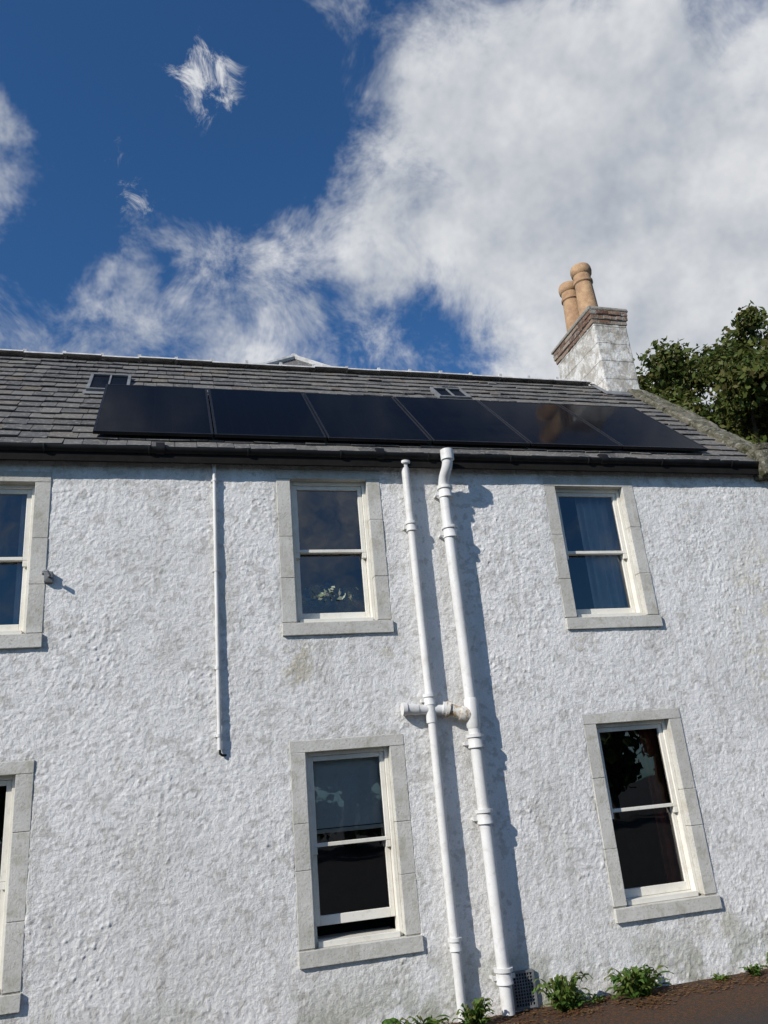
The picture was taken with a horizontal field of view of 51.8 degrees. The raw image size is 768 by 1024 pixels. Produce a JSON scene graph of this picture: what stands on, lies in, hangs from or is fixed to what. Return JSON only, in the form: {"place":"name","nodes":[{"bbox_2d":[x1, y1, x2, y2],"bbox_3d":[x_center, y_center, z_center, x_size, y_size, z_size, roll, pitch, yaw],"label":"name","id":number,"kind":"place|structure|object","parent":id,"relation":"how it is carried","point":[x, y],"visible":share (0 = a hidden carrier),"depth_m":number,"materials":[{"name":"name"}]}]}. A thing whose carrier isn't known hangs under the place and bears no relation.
{"place":"outdoors","nodes":[
{"label":"outdoors","id":0,"kind":"place"},
{"bbox_2d":[0,0,767,410],"label":"sky","id":1,"kind":"structure","parent":0,"point":[415,185],"materials":[{"name":"blue"}]},
{"bbox_2d":[452,969,767,1023],"bbox_3d":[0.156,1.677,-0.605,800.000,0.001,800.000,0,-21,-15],"label":"ground","id":2,"kind":"structure","parent":0,"point":[741,1003],"depth_m":6.39,"materials":[{"name":"soil"}]},
{"bbox_2d":[0,786,6,872],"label":"room","id":3,"kind":"object","parent":2,"relation":"on","point":[2,799],"depth_m":8.82,"materials":[{"name":"paint"}]},
{"bbox_2d":[0,495,21,624],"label":"room","id":4,"kind":"object","parent":3,"relation":"on","point":[10,511],"depth_m":9.57,"materials":[{"name":"paint"}]},
{"bbox_2d":[13,495,26,624],"bbox_3d":[-3.190,0.587,7.156,0.259,1.745,0.041,0,-21,-15],"label":"curtain","id":5,"kind":"object","parent":4,"relation":"hanging from","point":[17,601],"visible":0.07,"depth_m":7.17,"materials":[{"name":"fabric"}]},
{"bbox_2d":[259,353,329,365],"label":"wing","id":6,"kind":"structure","parent":2,"relation":"on","point":[293,359],"depth_m":12.28,"materials":[{"name":"white paint"}]},
{"bbox_2d":[316,822,395,935],"bbox_3d":[-0.634,3.589,8.193,2.170,2.635,2.763,0,-21,-15],"label":"room","id":7,"kind":"object","parent":2,"relation":"on","point":[352,877],"depth_m":9.48,"materials":[{"name":"paint"}]},
{"bbox_2d":[297,491,364,613],"bbox_3d":[-0.875,1.101,9.088,2.180,2.545,2.763,0,-21,-15],"label":"room","id":8,"kind":"object","parent":7,"relation":"on","point":[328,520],"visible":0.02,"depth_m":10.65,"materials":[{"name":"paint"}]},
{"bbox_3d":[-0.523,1.097,7.783,0.780,0.170,0.219,0,-21,-15],"label":"window board and pots","id":9,"kind":"object","parent":8,"relation":"in","visible":0},
{"bbox_2d":[301,582,362,612],"bbox_3d":[-0.527,0.844,7.776,0.659,0.320,0.326,0,-21,-15],"label":"houseplant foliage","id":10,"kind":"object","parent":9,"relation":"on","point":[326,595],"visible":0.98,"depth_m":7.72,"materials":[{"name":"green plant"}]},
{"bbox_2d":[0,460,767,1023],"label":"harled front wall","id":11,"kind":"structure","parent":2,"relation":"on","point":[160,874],"depth_m":7.13,"materials":[{"name":"white paint"}]},
{"bbox_2d":[0,760,34,1014],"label":"stone surround","id":12,"kind":"object","parent":11,"relation":"attached to","point":[23,771],"visible":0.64,"depth_m":6.08,"materials":[{"name":"grey stone"}]},
{"bbox_2d":[0,775,15,993],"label":"sash window","id":13,"kind":"structure","parent":12,"relation":"attached to","point":[8,781],"depth_m":6.21,"materials":[{"name":"white wood"}]},
{"bbox_2d":[2,831,28,995],"bbox_3d":[-3.291,2.863,6.074,1.030,1.585,0.200,0,-21,-15],"label":"joint mortar","id":14,"kind":"object","parent":12,"relation":"attached to","point":[12,922],"visible":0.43,"depth_m":5.85,"materials":[{"name":"grey concrete"}]},
{"bbox_2d":[0,471,51,648],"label":"stone surround","id":15,"kind":"object","parent":11,"relation":"attached to","point":[41,481],"visible":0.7,"depth_m":6.97,"materials":[{"name":"grey stone"}]},
{"bbox_2d":[0,485,34,634],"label":"sash window","id":16,"kind":"structure","parent":15,"relation":"attached to","point":[29,492],"depth_m":7.05,"materials":[{"name":"white wood"}]},
{"bbox_2d":[42,569,53,583],"bbox_3d":[-2.937,0.556,6.882,0.099,0.112,0.134,0,-21,-15],"label":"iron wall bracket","id":17,"kind":"object","parent":15,"relation":"attached to","point":[48,576],"visible":1,"depth_m":6.89,"materials":[{"name":"white metal"}]},
{"bbox_2d":[211,464,226,756],"bbox_3d":[-1.518,0.765,7.235,0.102,2.836,0.072,0,-21,-15],"label":"cable conduit","id":18,"kind":"object","parent":11,"relation":"attached to","point":[217,667],"visible":0.99,"depth_m":7.14,"materials":[{"name":"white paint"}]},
{"bbox_2d":[276,469,393,635],"bbox_3d":[-0.518,0.396,7.774,1.062,1.677,0.252,0,-21,-15],"label":"stone surround","id":19,"kind":"object","parent":11,"relation":"attached to","point":[369,480],"visible":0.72,"depth_m":7.67,"materials":[{"name":"grey stone"}]},
{"bbox_2d":[290,482,375,622],"bbox_3d":[-0.523,0.394,7.794,0.780,1.456,0.150,0,-21,-15],"label":"sash window","id":20,"kind":"structure","parent":19,"relation":"attached to","point":[368,614],"depth_m":7.79,"materials":[{"name":"white wood"}]},
{"bbox_2d":[277,478,390,622],"bbox_3d":[-0.520,0.384,7.783,1.030,1.485,0.200,0,-21,-15],"label":"joint mortar","id":21,"kind":"object","parent":19,"relation":"attached to","point":[290,536],"visible":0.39,"depth_m":7.60,"materials":[{"name":"grey concrete"}]},
{"bbox_2d":[289,734,423,968],"bbox_3d":[-0.277,2.885,6.878,1.052,1.768,0.252,0,-21,-15],"label":"stone surround","id":22,"kind":"object","parent":11,"relation":"attached to","point":[347,953],"visible":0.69,"depth_m":6.75,"materials":[{"name":"grey stone"}]},
{"bbox_2d":[313,757,383,828],"bbox_3d":[-0.344,2.491,7.135,0.750,0.642,0.018,0,-21,-15],"label":"roller blind","id":23,"kind":"object","parent":22,"relation":"attached to","point":[347,792],"visible":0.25,"depth_m":7.12,"materials":[{"name":"fabric"}]},
{"bbox_2d":[305,747,402,947],"bbox_3d":[-0.308,2.923,6.992,0.770,1.555,0.360,0,-21,-15],"label":"sash window","id":24,"kind":"structure","parent":22,"relation":"attached to","point":[391,910],"depth_m":6.87,"materials":[{"name":"white wood"}]},
{"bbox_2d":[295,745,419,951],"bbox_3d":[-0.279,2.872,6.887,1.020,1.575,0.200,0,-21,-15],"label":"joint mortar","id":25,"kind":"object","parent":22,"relation":"attached to","point":[400,874],"visible":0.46,"depth_m":6.65,"materials":[{"name":"grey concrete"}]},
{"bbox_2d":[401,459,466,1022],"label":"drainpipe","id":26,"kind":"object","parent":11,"relation":"attached to","point":[454,944],"visible":0.98,"depth_m":7.14,"materials":[{"name":"white paint"}]},
{"bbox_2d":[512,968,537,1010],"bbox_3d":[1.182,4.051,6.710,0.210,0.280,0.055,0,-21,-15],"label":"air vent grille","id":27,"kind":"object","parent":11,"relation":"attached to","point":[523,986],"visible":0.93,"depth_m":6.69,"materials":[{"name":"grey metal"}]},
{"bbox_2d":[542,477,662,629],"bbox_3d":[2.287,0.447,8.514,1.102,1.677,0.252,0,-21,-15],"label":"stone surround","id":28,"kind":"object","parent":11,"relation":"attached to","point":[624,487],"visible":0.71,"depth_m":8.42,"materials":[{"name":"grey stone"}]},
{"bbox_2d":[555,489,642,617],"bbox_3d":[2.280,0.444,8.536,0.820,1.456,0.150,0,-21,-15],"label":"sash window","id":29,"kind":"structure","parent":28,"relation":"attached to","point":[635,608],"depth_m":8.58,"materials":[{"name":"white wood"}]},
{"bbox_2d":[552,534,657,617],"bbox_3d":[2.284,0.433,8.524,1.070,1.485,0.200,0,-21,-15],"label":"joint mortar","id":30,"kind":"object","parent":28,"relation":"attached to","point":[575,617],"visible":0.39,"depth_m":8.31,"materials":[{"name":"grey concrete"}]},
{"bbox_2d":[582,708,721,923],"bbox_3d":[2.512,2.872,7.639,1.100,1.836,0.253,0,-21,-15],"label":"stone surround","id":31,"kind":"object","parent":11,"relation":"attached to","point":[692,816],"visible":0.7,"depth_m":7.52,"materials":[{"name":"grey stone"}]},
{"bbox_2d":[596,720,699,905],"bbox_3d":[2.506,2.871,7.660,0.820,1.616,0.150,0,-21,-15],"label":"sash window","id":32,"kind":"structure","parent":31,"relation":"attached to","point":[687,886],"depth_m":7.65,"materials":[{"name":"white wood"}]},
{"bbox_2d":[587,718,715,908],"bbox_3d":[2.509,2.861,7.648,1.070,1.645,0.200,0,-21,-15],"label":"joint mortar","id":33,"kind":"object","parent":31,"relation":"attached to","point":[692,825],"visible":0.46,"depth_m":7.41,"materials":[{"name":"grey concrete"}]},
{"bbox_2d":[382,1014,450,1023],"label":"weed plant","id":34,"kind":"object","parent":2,"relation":"on","point":[430,1020],"visible":1,"depth_m":6.25,"materials":[{"name":"green plant"}]},
{"bbox_2d":[452,997,493,1023],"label":"weed plant","id":35,"kind":"object","parent":2,"relation":"on","point":[476,1013],"visible":1,"depth_m":6.32,"materials":[{"name":"green plant"}]},
{"bbox_2d":[433,447,514,1015],"bbox_3d":[0.820,1.764,7.341,0.205,5.055,0.332,0,-21,-15],"label":"soil pipe","id":36,"kind":"object","parent":2,"relation":"on","point":[503,969],"visible":0.99,"depth_m":7.20,"materials":[{"name":"white paint"}]},
{"bbox_2d":[400,701,470,721],"bbox_3d":[0.496,1.844,7.285,0.668,0.213,0.169,0,-21,-15],"label":"waste pipe branch","id":37,"kind":"object","parent":36,"relation":"attached to","point":[448,708],"visible":0.98,"depth_m":7.27,"materials":[{"name":"white paint"}]},
{"bbox_2d":[532,971,593,1010],"bbox_3d":[1.503,4.010,6.578,0.511,0.279,0.299,0,-21,-15],"label":"weed plant","id":38,"kind":"object","parent":2,"relation":"on","point":[563,997],"visible":0.99,"depth_m":6.57,"materials":[{"name":"green plant"}]},
{"bbox_2d":[588,993,604,1002],"bbox_3d":[1.819,4.142,6.726,0.145,0.078,0.099,-11,-20,15],"label":"weed plant","id":39,"kind":"object","parent":2,"relation":"on","point":[595,998],"visible":0.95,"depth_m":6.72,"materials":[{"name":"green plant"}]},
{"bbox_2d":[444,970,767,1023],"bbox_3d":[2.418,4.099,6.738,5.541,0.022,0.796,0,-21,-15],"label":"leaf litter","id":40,"kind":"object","parent":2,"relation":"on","point":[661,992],"visible":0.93,"depth_m":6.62,"materials":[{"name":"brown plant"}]},
{"bbox_2d":[599,730,666,888],"bbox_3d":[2.154,3.578,8.954,2.220,2.705,2.763,0,-21,-15],"label":"room","id":41,"kind":"object","parent":2,"relation":"on","point":[639,849],"depth_m":9.79,"materials":[{"name":"paint"}]},
{"bbox_2d":[558,497,593,608],"bbox_3d":[1.928,1.151,9.829,2.220,2.545,2.763,0,-21,-15],"label":"room","id":42,"kind":"object","parent":41,"relation":"on","point":[580,583],"depth_m":11.05,"materials":[{"name":"paint"}]},
{"bbox_2d":[574,497,629,608],"bbox_3d":[2.446,0.604,8.667,0.489,1.795,0.045,0,-21,-15],"label":"curtain","id":43,"kind":"object","parent":42,"relation":"hanging from","point":[597,525],"visible":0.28,"depth_m":8.72,"materials":[{"name":"blue fabric"}]},
{"bbox_2d":[638,728,682,882],"bbox_3d":[2.811,3.031,7.829,0.279,1.955,0.041,0,-21,-15],"label":"curtain","id":44,"kind":"object","parent":41,"relation":"hanging from","point":[656,777],"visible":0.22,"depth_m":7.88,"materials":[{"name":"brown fabric"}]},
{"bbox_2d":[604,964,673,1000],"bbox_3d":[2.166,4.032,6.770,0.672,0.252,0.356,0,-21,-15],"label":"weed plant","id":45,"kind":"object","parent":2,"relation":"on","point":[635,982],"visible":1,"depth_m":6.74,"materials":[{"name":"green plant"}]},
{"bbox_2d":[633,300,767,443],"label":"deciduous tree","id":46,"kind":"object","parent":2,"relation":"on","point":[736,366],"visible":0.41,"depth_m":20.54,"materials":[{"name":"green plant"}]},
{"bbox_2d":[711,972,732,981],"bbox_3d":[3.003,4.135,7.016,0.212,0.080,0.113,-5,-20,-1],"label":"weed plant","id":47,"kind":"object","parent":2,"relation":"on","point":[722,977],"visible":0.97,"depth_m":7.00,"materials":[{"name":"green plant"}]},
{"bbox_2d":[739,963,767,975],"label":"weed plant","id":48,"kind":"object","parent":2,"relation":"on","point":[753,970],"visible":1,"depth_m":7.08,"materials":[{"name":"green plant"}]},
{"bbox_2d":[627,389,767,481],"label":"gable skew stones","id":49,"kind":"object","parent":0,"point":[755,452],"visible":0.85,"depth_m":10.18,"materials":[{"name":"grey stone"}]},
{"bbox_3d":[-2.098,1.549,9.392,12.850,7.394,4.700,0,-21,-15],"label":"gable","id":50,"kind":"object","parent":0,"visible":0},
{"bbox_2d":[0,359,758,474],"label":"roof underlay and fascia","id":51,"kind":"object","parent":50,"relation":"attached to","point":[165,458],"visible":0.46,"depth_m":7.95,"materials":[{"name":"wood"}]},
{"bbox_2d":[0,355,754,460],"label":"slates","id":52,"kind":"object","parent":51,"relation":"on","point":[56,408],"visible":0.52,"depth_m":9.45,"materials":[{"name":"grey stone"}]},
{"bbox_2d":[82,373,131,393],"bbox_3d":[-3.203,-1.487,9.219,0.520,0.577,0.589,0,-21,-15],"label":"rooflight","id":53,"kind":"object","parent":52,"relation":"on","point":[97,383],"visible":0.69,"depth_m":9.29,"materials":[{"name":"grey glass"}]},
{"bbox_2d":[93,384,212,436],"bbox_3d":[-2.427,-1.082,8.406,1.128,0.070,1.720,0,24,-15],"label":"solar panel","id":54,"kind":"object","parent":52,"relation":"on","point":[151,410],"visible":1,"depth_m":8.24,"materials":[{"name":"black glass"}]},
{"bbox_2d":[208,388,326,440],"bbox_3d":[-1.331,-1.077,8.700,1.128,0.070,1.720,0,24,-15],"label":"solar panel","id":55,"kind":"object","parent":52,"relation":"on","point":[254,414],"visible":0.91,"depth_m":8.54,"materials":[{"name":"black glass"}]},
{"bbox_2d":[0,349,593,384],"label":"ridge tiles","id":56,"kind":"object","parent":52,"relation":"on","point":[176,360],"visible":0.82,"depth_m":10.94,"materials":[{"name":"tile"}]},
{"bbox_2d":[303,393,431,443],"bbox_3d":[-0.237,-1.070,8.995,1.128,0.070,1.720,0,23,-15],"label":"solar panel","id":57,"kind":"object","parent":52,"relation":"on","point":[356,418],"visible":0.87,"depth_m":8.83,"materials":[{"name":"black glass"}]},
{"bbox_2d":[430,387,471,399],"bbox_3d":[0.897,-1.563,10.549,0.510,0.403,0.409,0,-21,-15],"label":"rooflight","id":58,"kind":"object","parent":52,"relation":"on","point":[449,393],"visible":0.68,"depth_m":10.55,"materials":[{"name":"grey glass"}]},
{"bbox_2d":[393,396,529,445],"bbox_3d":[0.859,-1.069,9.289,1.128,0.070,1.720,0,24,-15],"label":"solar panel","id":59,"kind":"object","parent":52,"relation":"on","point":[454,421],"visible":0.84,"depth_m":9.13,"materials":[{"name":"black glass"}]},
{"bbox_2d":[478,400,621,448],"bbox_3d":[1.953,-1.062,9.586,1.128,0.071,1.720,0,23,-15],"label":"solar panel","id":60,"kind":"object","parent":52,"relation":"on","point":[544,425],"visible":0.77,"depth_m":9.43,"materials":[{"name":"black glass"}]},
{"bbox_2d":[558,404,707,450],"bbox_3d":[3.048,-1.058,9.881,1.128,0.070,1.720,0,24,-15],"label":"solar panel","id":61,"kind":"object","parent":52,"relation":"on","point":[628,427],"visible":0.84,"depth_m":9.73,"materials":[{"name":"black glass"}]},
{"bbox_2d":[0,442,758,467],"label":"gutter","id":62,"kind":"object","parent":50,"relation":"attached to","point":[160,448],"visible":0.96,"depth_m":7.94,"materials":[{"name":"black paint"}]},
{"bbox_2d":[551,262,639,394],"bbox_3d":[3.369,-2.580,12.782,0.737,3.106,1.436,0,-21,-15],"label":"chimney","id":63,"kind":"object","parent":50,"relation":"on","point":[593,344],"visible":0.54,"depth_m":12.36,"materials":[{"name":"paint"}]}
]}

